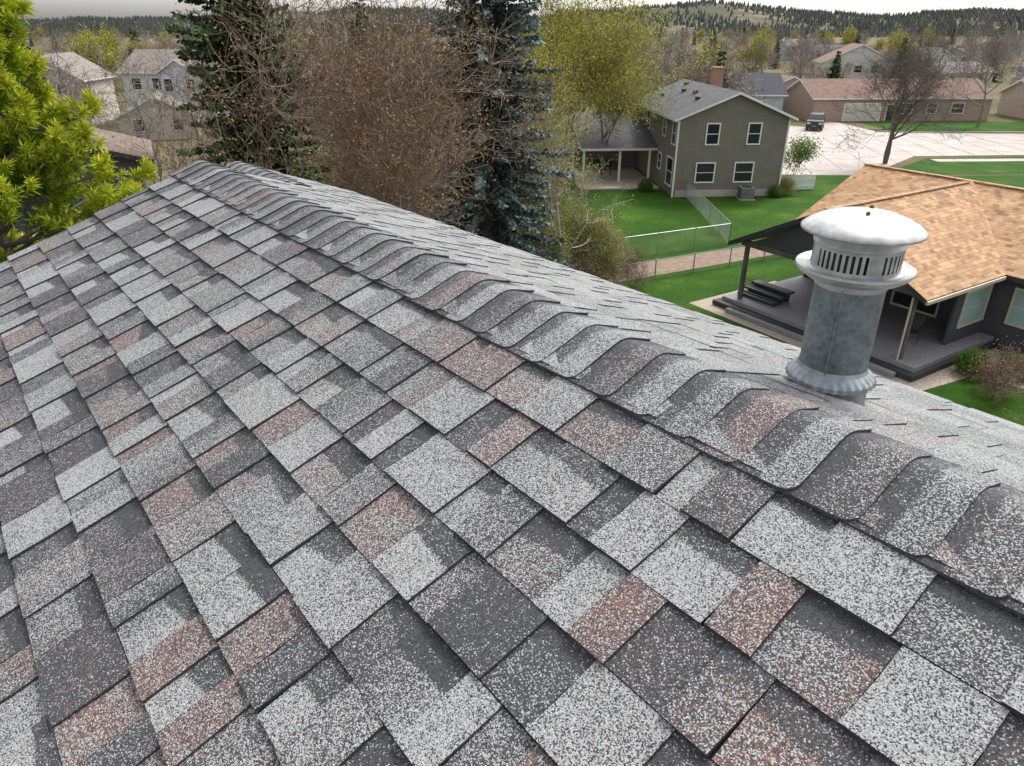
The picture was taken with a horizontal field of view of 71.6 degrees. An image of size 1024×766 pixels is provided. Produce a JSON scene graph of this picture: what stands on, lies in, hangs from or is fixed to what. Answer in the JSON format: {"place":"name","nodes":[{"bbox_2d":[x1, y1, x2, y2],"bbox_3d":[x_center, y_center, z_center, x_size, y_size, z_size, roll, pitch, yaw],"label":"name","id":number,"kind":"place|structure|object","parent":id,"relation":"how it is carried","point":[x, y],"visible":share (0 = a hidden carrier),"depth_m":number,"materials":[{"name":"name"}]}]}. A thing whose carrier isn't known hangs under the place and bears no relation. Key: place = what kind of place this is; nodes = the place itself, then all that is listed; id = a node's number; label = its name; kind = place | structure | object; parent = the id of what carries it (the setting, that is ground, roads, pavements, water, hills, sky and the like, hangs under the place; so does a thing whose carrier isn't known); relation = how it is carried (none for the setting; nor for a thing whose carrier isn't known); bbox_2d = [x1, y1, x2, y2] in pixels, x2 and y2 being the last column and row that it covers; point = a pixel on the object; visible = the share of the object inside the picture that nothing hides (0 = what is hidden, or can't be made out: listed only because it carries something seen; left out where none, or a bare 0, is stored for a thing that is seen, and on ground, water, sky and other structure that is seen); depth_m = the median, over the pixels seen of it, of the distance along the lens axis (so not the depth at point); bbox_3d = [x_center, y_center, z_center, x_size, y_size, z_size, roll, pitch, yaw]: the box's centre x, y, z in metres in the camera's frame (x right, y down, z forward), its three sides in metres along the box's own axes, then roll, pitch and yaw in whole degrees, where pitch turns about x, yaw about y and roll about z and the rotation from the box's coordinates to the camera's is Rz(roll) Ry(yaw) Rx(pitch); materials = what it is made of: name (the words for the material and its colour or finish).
{"place":"outdoors","nodes":[
{"label":"outdoors","id":0,"kind":"place"},
{"bbox_2d":[41,62,119,124],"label":"walls","id":1,"kind":"structure","parent":0,"point":[108,88],"depth_m":92.98,"materials":[{"name":"beige"}]},
{"bbox_2d":[36,52,115,81],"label":"roof","id":2,"kind":"structure","parent":1,"relation":"on","point":[86,63],"depth_m":92.57,"materials":[{"name":"beige"}]},
{"bbox_2d":[14,151,146,248],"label":"walls","id":3,"kind":"structure","parent":0,"point":[123,163],"depth_m":23.44,"materials":[{"name":"grey"}]},
{"bbox_2d":[18,190,70,234],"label":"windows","id":4,"kind":"structure","parent":3,"relation":"attached to","point":[28,207],"depth_m":22.96,"materials":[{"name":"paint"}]},
{"bbox_2d":[62,123,154,163],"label":"roof","id":5,"kind":"structure","parent":3,"relation":"on","point":[121,149],"depth_m":24.57,"materials":[{"name":"beige"}]},
{"bbox_2d":[117,98,201,139],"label":"walls","id":6,"kind":"structure","parent":0,"point":[144,108],"depth_m":78.70,"materials":[{"name":"beige"}]},
{"bbox_2d":[112,91,201,119],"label":"roof","id":7,"kind":"structure","parent":6,"relation":"on","point":[157,97],"depth_m":79.80,"materials":[{"name":"beige"}]},
{"bbox_2d":[132,117,184,131],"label":"windows","id":8,"kind":"structure","parent":6,"relation":"attached to","point":[173,122],"depth_m":78.86,"materials":[{"name":"glass"}]},
{"bbox_2d":[18,0,1023,19],"label":"sky","id":9,"kind":"structure","parent":0,"point":[46,8],"materials":[{"name":"white"}]},
{"bbox_2d":[21,38,1023,221],"bbox_3d":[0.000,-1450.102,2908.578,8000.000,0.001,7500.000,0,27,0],"label":"ground","id":10,"kind":"structure","parent":0,"point":[993,116],"depth_m":92.84,"materials":[{"name":"concrete"}]},
{"bbox_2d":[0,0,158,262],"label":"pine tree","id":11,"kind":"object","parent":10,"relation":"on","point":[37,145],"visible":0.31,"depth_m":9.52,"materials":[{"name":"green plant"}]},
{"bbox_2d":[9,14,155,161],"bbox_3d":[-30.622,-17.586,45.448,12.191,13.627,14.230,-16,31,-29],"label":"bare tree","id":12,"kind":"object","parent":10,"relation":"on","point":[70,95],"visible":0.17,"depth_m":45.49,"materials":[{"name":"beige plant"}]},
{"bbox_2d":[76,32,198,175],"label":"bare tree","id":13,"kind":"object","parent":10,"relation":"on","point":[119,78],"visible":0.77,"depth_m":57.42,"materials":[{"name":"beige plant"}]},
{"bbox_2d":[77,66,205,183],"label":"bare tree","id":14,"kind":"object","parent":10,"relation":"on","point":[161,108],"visible":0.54,"depth_m":39.29,"materials":[{"name":"beige plant"}]},
{"bbox_2d":[133,39,207,146],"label":"bare tree","id":15,"kind":"object","parent":10,"relation":"on","point":[172,77],"visible":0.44,"depth_m":70.63,"materials":[{"name":"beige plant"}]},
{"bbox_2d":[135,112,222,185],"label":"bare tree","id":16,"kind":"object","parent":10,"relation":"on","point":[172,152],"visible":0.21,"depth_m":34.95,"materials":[{"name":"beige plant"}]},
{"bbox_2d":[154,59,211,121],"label":"front gable bay","id":17,"kind":"object","parent":10,"relation":"on","point":[165,78],"visible":0.25,"depth_m":86.71,"materials":[{"name":"paint"}]},
{"bbox_2d":[122,74,245,116],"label":"walls","id":18,"kind":"structure","parent":10,"relation":"on","point":[143,84],"depth_m":89.48,"materials":[{"name":"white"}]},
{"bbox_2d":[130,77,161,89],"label":"windows","id":19,"kind":"structure","parent":18,"relation":"attached to","point":[137,84],"depth_m":89.19,"materials":[{"name":"white paint"}]},
{"bbox_2d":[115,49,211,73],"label":"roof","id":20,"kind":"structure","parent":18,"relation":"on","point":[134,58],"depth_m":90.01,"materials":[{"name":"beige"}]},
{"bbox_2d":[170,89,245,156],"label":"tree","id":21,"kind":"object","parent":10,"relation":"on","point":[207,114],"visible":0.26,"depth_m":56.53,"materials":[{"name":"brown plant"}]},
{"bbox_2d":[142,5,331,160],"bbox_3d":[-18.323,-21.320,51.381,15.654,14.990,13.410,-16,31,-28],"label":"bare tree","id":22,"kind":"object","parent":10,"relation":"on","point":[195,62],"visible":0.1,"depth_m":49.34,"materials":[{"name":"beige plant"}]},
{"bbox_2d":[165,0,332,183],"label":"spruce tree","id":23,"kind":"object","parent":10,"relation":"on","point":[201,46],"visible":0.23,"depth_m":23.87,"materials":[{"name":"green plant"}]},
{"bbox_2d":[216,0,411,179],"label":"bare tree","id":24,"kind":"object","parent":10,"relation":"on","point":[301,53],"visible":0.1,"depth_m":37.28,"materials":[{"name":"beige plant"}]},
{"bbox_2d":[75,0,601,233],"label":"budding maple tree","id":25,"kind":"object","parent":10,"relation":"on","point":[375,171],"visible":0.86,"depth_m":21.32,"materials":[{"name":"brown plant"}]},
{"bbox_2d":[278,6,433,175],"bbox_3d":[-8.889,-15.091,41.219,12.955,12.991,10.590,-15,30,-27],"label":"bare tree","id":26,"kind":"object","parent":10,"relation":"on","point":[334,36],"visible":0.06,"depth_m":38.97,"materials":[{"name":"brown plant"}]},
{"bbox_2d":[268,38,448,215],"bbox_3d":[-7.263,-10.379,33.582,9.362,11.408,11.969,-5,27,-11],"label":"budding maple tree","id":27,"kind":"object","parent":10,"relation":"on","point":[325,126],"visible":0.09,"depth_m":31.33,"materials":[{"name":"brown plant"}]},
{"bbox_2d":[337,0,396,180],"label":"tree","id":28,"kind":"object","parent":10,"relation":"on","point":[360,11],"visible":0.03,"depth_m":51.71,"materials":[{"name":"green plant"}]},
{"bbox_2d":[324,108,472,216],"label":"bare tree","id":29,"kind":"object","parent":10,"relation":"on","point":[408,168],"visible":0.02,"depth_m":36.66,"materials":[{"name":"brown plant"}]},
{"bbox_2d":[299,13,526,215],"bbox_3d":[-4.894,-10.083,32.339,12.599,12.008,9.854,11,29,21],"label":"budding maple tree","id":30,"kind":"object","parent":10,"relation":"on","point":[336,164],"visible":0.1,"depth_m":30.43,"materials":[{"name":"brown plant"}]},
{"bbox_2d":[362,150,469,221],"bbox_3d":[-5.856,-9.708,40.038,6.566,7.314,8.132,-7,27,-13],"label":"shrub","id":31,"kind":"object","parent":10,"relation":"on","point":[420,200],"visible":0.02,"depth_m":38.95,"materials":[{"name":"brown plant"}]},
{"bbox_2d":[417,0,575,267],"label":"blue spruce tree","id":32,"kind":"object","parent":10,"relation":"on","point":[501,229],"visible":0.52,"depth_m":27.35,"materials":[{"name":"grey plant"}]},
{"bbox_2d":[428,29,602,190],"bbox_3d":[1.138,-14.141,40.888,9.438,11.486,11.260,18,32,31],"label":"leafing tree","id":33,"kind":"object","parent":10,"relation":"on","point":[557,95],"visible":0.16,"depth_m":39.65,"materials":[{"name":"green plant"}]},
{"bbox_2d":[11,16,1023,154],"bbox_3d":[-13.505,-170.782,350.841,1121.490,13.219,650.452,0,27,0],"label":"distant trees","id":34,"kind":"object","parent":10,"relation":"on","point":[715,53],"visible":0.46,"depth_m":132.94,"materials":[{"name":"green plant"}]},
{"bbox_2d":[512,174,574,229],"bbox_3d":[1.125,-9.665,40.880,5.253,5.851,6.506,-16,31,-29],"label":"shrub","id":35,"kind":"object","parent":10,"relation":"on","point":[525,201],"visible":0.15,"depth_m":40.02,"materials":[{"name":"green plant"}]},
{"bbox_2d":[791,49,824,73],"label":"walls","id":36,"kind":"structure","parent":10,"relation":"on","point":[805,71],"depth_m":189.47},
{"bbox_2d":[812,45,891,78],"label":"walls","id":37,"kind":"structure","parent":10,"relation":"on","point":[852,55],"depth_m":135.68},
{"bbox_2d":[812,43,890,62],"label":"roof","id":38,"kind":"structure","parent":37,"relation":"on","point":[833,54],"depth_m":138.42,"materials":[{"name":"brown"}]},
{"bbox_2d":[825,3,996,164],"bbox_3d":[34.440,-24.869,60.659,11.502,13.593,10.856,-21,33,-35],"label":"bare tree","id":39,"kind":"object","parent":10,"relation":"on","point":[903,75],"visible":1,"depth_m":60.69,"materials":[{"name":"brown plant"}]},
{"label":"walls","id":40,"kind":"object","parent":10,"relation":"on","visible":0},
{"bbox_2d":[0,184,1001,765],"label":"roof deck","id":41,"kind":"structure","parent":40,"relation":"on","point":[428,624],"depth_m":1.16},
{"bbox_2d":[226,161,311,186],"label":"ridge cap shingles","id":42,"kind":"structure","parent":41,"relation":"on","point":[248,168],"depth_m":4.64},
{"bbox_2d":[0,172,1023,765],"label":"shingles front slope","id":43,"kind":"structure","parent":41,"relation":"on","point":[590,596],"depth_m":1.30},
{"bbox_2d":[169,160,1023,618],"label":"ridge caps","id":44,"kind":"object","parent":41,"relation":"on","point":[833,466],"visible":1,"depth_m":1.38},
{"bbox_2d":[224,167,1023,492],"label":"roof slope","id":45,"kind":"structure","parent":41,"relation":"on","point":[984,443],"depth_m":2.23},
{"bbox_2d":[785,205,928,403],"bbox_3d":[0.794,-0.138,1.714,0.265,0.566,0.265,0,27,0],"label":"roof vent pipe","id":46,"kind":"object","parent":45,"relation":"on","point":[853,265],"visible":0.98,"depth_m":1.62,"materials":[{"name":"metal"}]},
{"bbox_2d":[32,2,1023,37],"bbox_3d":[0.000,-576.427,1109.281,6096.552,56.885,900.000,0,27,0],"label":"hills","id":47,"kind":"structure","parent":0,"point":[711,9],"depth_m":1060.92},
{"bbox_2d":[11,0,1023,37],"bbox_3d":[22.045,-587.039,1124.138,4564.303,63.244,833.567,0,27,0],"label":"hill forest","id":48,"kind":"object","parent":47,"relation":"on","point":[122,25],"visible":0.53,"depth_m":1041.69,"materials":[{"name":"plant"}]},
{"bbox_2d":[569,113,657,181],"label":"covered patio","id":49,"kind":"structure","parent":0,"point":[625,150],"depth_m":58.69,"materials":[{"name":"grey"}]},
{"bbox_2d":[620,67,725,112],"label":"chimneys","id":50,"kind":"object","parent":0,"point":[717,75],"visible":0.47,"depth_m":59.89,"materials":[{"name":"brick"}]},
{"bbox_2d":[586,247,773,282],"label":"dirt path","id":51,"kind":"structure","parent":0,"point":[707,254],"depth_m":38.43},
{"bbox_2d":[636,95,788,196],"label":"walls","id":52,"kind":"structure","parent":0,"point":[735,116],"depth_m":51.77,"materials":[{"name":"green"}]},
{"bbox_2d":[646,110,762,186],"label":"windows","id":53,"kind":"structure","parent":52,"relation":"attached to","point":[705,172],"depth_m":52.23,"materials":[{"name":"white paint"}]},
{"bbox_2d":[640,79,798,121],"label":"roof","id":54,"kind":"structure","parent":52,"relation":"on","point":[711,95],"depth_m":52.99,"materials":[{"name":"grey"}]},
{"bbox_2d":[671,119,790,196],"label":"trim boards","id":55,"kind":"object","parent":52,"relation":"attached to","point":[718,193],"depth_m":52.85,"materials":[{"name":"white paint"}]},
{"bbox_2d":[753,96,783,110],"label":"walls","id":56,"kind":"structure","parent":0,"point":[776,102],"depth_m":95.53,"materials":[{"name":"grey"}]},
{"bbox_2d":[684,73,788,95],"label":"roof","id":57,"kind":"structure","parent":56,"relation":"on","point":[774,82],"depth_m":96.52,"materials":[{"name":"grey"}]},
{"bbox_2d":[553,160,1023,425],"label":"lawn","id":58,"kind":"structure","parent":0,"point":[660,209],"depth_m":43.84,"materials":[{"name":"green plant"}]},
{"bbox_2d":[515,200,580,268],"bbox_3d":[0.869,-6.011,33.845,4.925,5.485,6.099,1,27,2],"label":"shrub","id":59,"kind":"object","parent":58,"relation":"on","point":[548,231],"visible":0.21,"depth_m":32.64,"materials":[{"name":"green plant"}]},
{"bbox_2d":[499,66,637,264],"bbox_3d":[1.627,-9.123,32.655,6.641,9.988,8.083,-13,30,-24],"label":"young tree","id":60,"kind":"object","parent":58,"relation":"on","point":[541,145],"visible":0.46,"depth_m":32.07,"materials":[{"name":"green plant"}]},
{"bbox_2d":[559,244,601,275],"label":"shrub","id":61,"kind":"object","parent":58,"relation":"on","point":[589,268],"visible":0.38,"depth_m":33.17,"materials":[{"name":"brown plant"}]},
{"bbox_2d":[548,194,622,280],"bbox_3d":[3.263,-6.786,35.618,5.692,5.120,4.596,23,35,38],"label":"shrub","id":62,"kind":"object","parent":58,"relation":"on","point":[568,221],"visible":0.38,"depth_m":34.79,"materials":[{"name":"green plant"}]},
{"bbox_2d":[490,0,700,206],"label":"leafing tree","id":63,"kind":"object","parent":58,"relation":"on","point":[607,71],"visible":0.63,"depth_m":44.21,"materials":[{"name":"green plant"}]},
{"bbox_2d":[565,213,646,287],"bbox_3d":[4.337,-6.259,35.034,3.940,4.388,4.879,-23,35,-38],"label":"shrub","id":64,"kind":"object","parent":58,"relation":"on","point":[614,249],"visible":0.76,"depth_m":34.11,"materials":[{"name":"green plant"}]},
{"bbox_2d":[541,0,682,178],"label":"leafing tree","id":65,"kind":"object","parent":58,"relation":"on","point":[608,114],"visible":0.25,"depth_m":54.32,"materials":[{"name":"green plant"}]},
{"bbox_2d":[565,167,658,189],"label":"patio slab","id":66,"kind":"structure","parent":58,"relation":"on","point":[632,177],"depth_m":58.42,"materials":[{"name":"concrete"}]},
{"bbox_2d":[605,218,631,262],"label":"shrub","id":67,"kind":"object","parent":58,"relation":"on","point":[623,237],"visible":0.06,"depth_m":36.78,"materials":[{"name":"green plant"}]},
{"bbox_2d":[606,245,653,289],"bbox_3d":[5.668,-5.247,34.162,2.888,2.458,2.236,-11,29,-20],"label":"shrub","id":68,"kind":"object","parent":58,"relation":"on","point":[635,275],"visible":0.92,"depth_m":34.26,"materials":[{"name":"brown plant"}]},
{"bbox_2d":[619,241,664,275],"bbox_3d":[6.520,-6.311,36.275,2.888,2.458,2.236,16,31,29],"label":"shrub","id":69,"kind":"object","parent":58,"relation":"on","point":[636,254],"visible":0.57,"depth_m":35.98,"materials":[{"name":"green plant"}]},
{"bbox_2d":[636,177,654,191],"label":"shrub","id":70,"kind":"object","parent":58,"relation":"on","point":[645,185],"visible":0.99,"depth_m":54.28,"materials":[{"name":"green plant"}]},
{"bbox_2d":[612,180,731,259],"bbox_3d":[7.464,-8.635,41.149,7.902,1.250,26.478,21,33,35],"label":"chain link fence","id":71,"kind":"object","parent":58,"relation":"on","point":[702,207],"visible":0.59,"depth_m":41.13,"materials":[{"name":"metal"}]},
{"bbox_2d":[614,245,776,282],"bbox_3d":[10.450,-6.438,37.003,12.270,1.050,0.063,-13,29,-24],"label":"chain link fence","id":72,"kind":"object","parent":58,"relation":"on","point":[694,257],"visible":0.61,"depth_m":36.48,"materials":[{"name":"metal"}]},
{"bbox_2d":[736,185,754,200],"bbox_3d":[17.200,-13.982,52.182,1.150,0.910,1.150,0,27,0],"label":"air conditioner","id":73,"kind":"object","parent":58,"relation":"on","point":[745,193],"visible":1,"depth_m":51.83,"materials":[{"name":"metal"}]},
{"bbox_2d":[766,184,784,197],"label":"shrub","id":74,"kind":"object","parent":58,"relation":"on","point":[775,190],"visible":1,"depth_m":52.58,"materials":[{"name":"green plant"}]},
{"bbox_2d":[779,174,797,195],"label":"shrub","id":75,"kind":"object","parent":58,"relation":"on","point":[787,185],"visible":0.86,"depth_m":53.05,"materials":[{"name":"green plant"}]},
{"bbox_2d":[781,175,815,189],"bbox_3d":[22.055,-15.572,55.109,3.135,1.100,0.112,-4,27,-8],"label":"picket fence","id":76,"kind":"object","parent":58,"relation":"on","point":[807,177],"visible":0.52,"depth_m":55.13,"materials":[{"name":"white paint"}]},
{"bbox_2d":[783,131,826,174],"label":"lime tree","id":77,"kind":"object","parent":58,"relation":"on","point":[801,150],"visible":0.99,"depth_m":54.77,"materials":[{"name":"green plant"}]},
{"bbox_2d":[712,276,998,381],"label":"deck","id":78,"kind":"structure","parent":58,"relation":"on","point":[928,353],"depth_m":28.80,"materials":[{"name":"paint"}]},
{"bbox_2d":[737,279,793,305],"bbox_3d":[11.432,-4.021,32.065,1.350,0.570,2.000,-16,31,-29],"label":"deck bench","id":79,"kind":"object","parent":78,"relation":"on","point":[770,294],"visible":0.91,"depth_m":31.87,"materials":[{"name":"paint"}]},
{"bbox_2d":[737,240,918,359],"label":"porch posts","id":80,"kind":"object","parent":78,"relation":"on","point":[747,244],"visible":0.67,"depth_m":29.66,"materials":[{"name":"paint"}]},
{"bbox_2d":[910,315,924,344],"bbox_3d":[15.527,-2.087,27.493,0.550,1.006,0.659,17,31,31],"label":"patio chair","id":81,"kind":"object","parent":78,"relation":"on","point":[915,331],"visible":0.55,"depth_m":27.48,"materials":[{"name":"paint"}]},
{"bbox_2d":[690,281,1023,390],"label":"gravel bed","id":82,"kind":"object","parent":58,"relation":"on","point":[949,374],"visible":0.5,"depth_m":27.30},
{"bbox_2d":[952,346,995,378],"bbox_3d":[16.810,-0.689,25.773,1.406,1.376,1.296,6,27,11],"label":"shrub","id":83,"kind":"object","parent":82,"relation":"on","point":[965,357],"visible":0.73,"depth_m":25.59,"materials":[{"name":"green plant"}]},
{"bbox_2d":[953,329,1023,397],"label":"shrub","id":84,"kind":"object","parent":82,"relation":"on","point":[1016,357],"visible":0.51,"depth_m":24.41,"materials":[{"name":"brown plant"}]},
{"bbox_2d":[998,351,1023,380],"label":"shrub","id":85,"kind":"object","parent":82,"relation":"on","point":[1017,353],"visible":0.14,"depth_m":25.47,"materials":[{"name":"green plant"}]},
{"bbox_2d":[754,227,1023,352],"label":"walls","id":86,"kind":"structure","parent":58,"relation":"on","point":[798,241],"depth_m":28.01,"materials":[{"name":"grey"}]},
{"bbox_2d":[728,165,1023,305],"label":"roof","id":87,"kind":"structure","parent":86,"relation":"on","point":[975,231],"depth_m":28.50,"materials":[{"name":"beige"}]},
{"bbox_2d":[824,163,1023,209],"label":"ridge caps","id":88,"kind":"object","parent":87,"relation":"on","point":[964,181],"visible":0.99,"depth_m":30.29,"materials":[{"name":"beige"}]},
{"bbox_2d":[896,276,1005,359],"bbox_3d":[16.229,-2.394,26.393,5.200,2.560,0.810,-16,31,-29],"label":"gutter","id":89,"kind":"object","parent":87,"relation":"attached to","point":[933,301],"visible":1,"depth_m":25.54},
{"bbox_2d":[890,284,1023,328],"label":"windows","id":90,"kind":"structure","parent":86,"relation":"attached to","point":[974,306],"depth_m":27.49,"materials":[{"name":"teal glass"}]},
{"bbox_2d":[948,341,1023,422],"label":"shrub","id":91,"kind":"object","parent":58,"relation":"on","point":[996,387],"visible":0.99,"depth_m":23.42,"materials":[{"name":"brown plant"}]},
{"bbox_2d":[784,82,992,120],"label":"walls","id":92,"kind":"structure","parent":0,"point":[800,102],"depth_m":95.05,"materials":[{"name":"brick"}]},
{"bbox_2d":[841,103,881,120],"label":"garage door","id":93,"kind":"structure","parent":92,"relation":"attached to","point":[853,117],"depth_m":94.54,"materials":[{"name":"white paint"}]},
{"bbox_2d":[787,78,998,99],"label":"roof","id":94,"kind":"structure","parent":92,"relation":"on","point":[826,89],"depth_m":95.27,"materials":[{"name":"brown"}]},
{"bbox_2d":[900,103,965,113],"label":"windows","id":95,"kind":"structure","parent":92,"relation":"attached to","point":[958,105],"depth_m":94.72,"materials":[{"name":"glass"}]},
{"bbox_2d":[782,122,1023,174],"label":"road pavement","id":96,"kind":"structure","parent":0,"point":[846,162],"depth_m":75.06,"materials":[{"name":"concrete"}]},
{"bbox_2d":[805,112,825,130],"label":"parked suv","id":97,"kind":"object","parent":96,"relation":"on","point":[816,119],"visible":1,"depth_m":86.14,"materials":[{"name":"grey paint"}]},
{"bbox_2d":[786,134,1023,171],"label":"pavement joints","id":98,"kind":"object","parent":96,"relation":"on","point":[909,153],"visible":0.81,"depth_m":73.18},
{"bbox_2d":[898,132,1023,132],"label":"kerb","id":99,"kind":"structure","parent":96,"relation":"on","point":[963,132],"depth_m":84.59,"materials":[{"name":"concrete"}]},
{"bbox_2d":[861,122,1023,130],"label":"lawn","id":100,"kind":"structure","parent":0,"point":[996,126],"depth_m":89.95,"materials":[{"name":"green plant"}]},
{"bbox_2d":[931,1,1023,126],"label":"bare tree","id":101,"kind":"object","parent":100,"relation":"on","point":[1004,53],"visible":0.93,"depth_m":86.10,"materials":[{"name":"beige plant"}]},
{"bbox_2d":[911,70,993,86],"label":"walls","id":102,"kind":"structure","parent":0,"point":[990,80],"depth_m":147.59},
{"bbox_2d":[931,62,997,72],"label":"roof","id":103,"kind":"structure","parent":102,"relation":"on","point":[948,63],"depth_m":147.26,"materials":[{"name":"beige"}]},
{"bbox_2d":[900,157,1023,173],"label":"lawn","id":104,"kind":"structure","parent":0,"point":[978,167],"depth_m":64.36,"materials":[{"name":"green plant"}]},
{"bbox_2d":[931,159,1023,161],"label":"sidewalk","id":105,"kind":"structure","parent":0,"point":[944,160],"depth_m":67.20,"materials":[{"name":"concrete"}]},
{"bbox_2d":[996,82,1023,118],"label":"walls","id":106,"kind":"structure","parent":0,"point":[1006,107],"depth_m":99.59,"materials":[{"name":"beige"}]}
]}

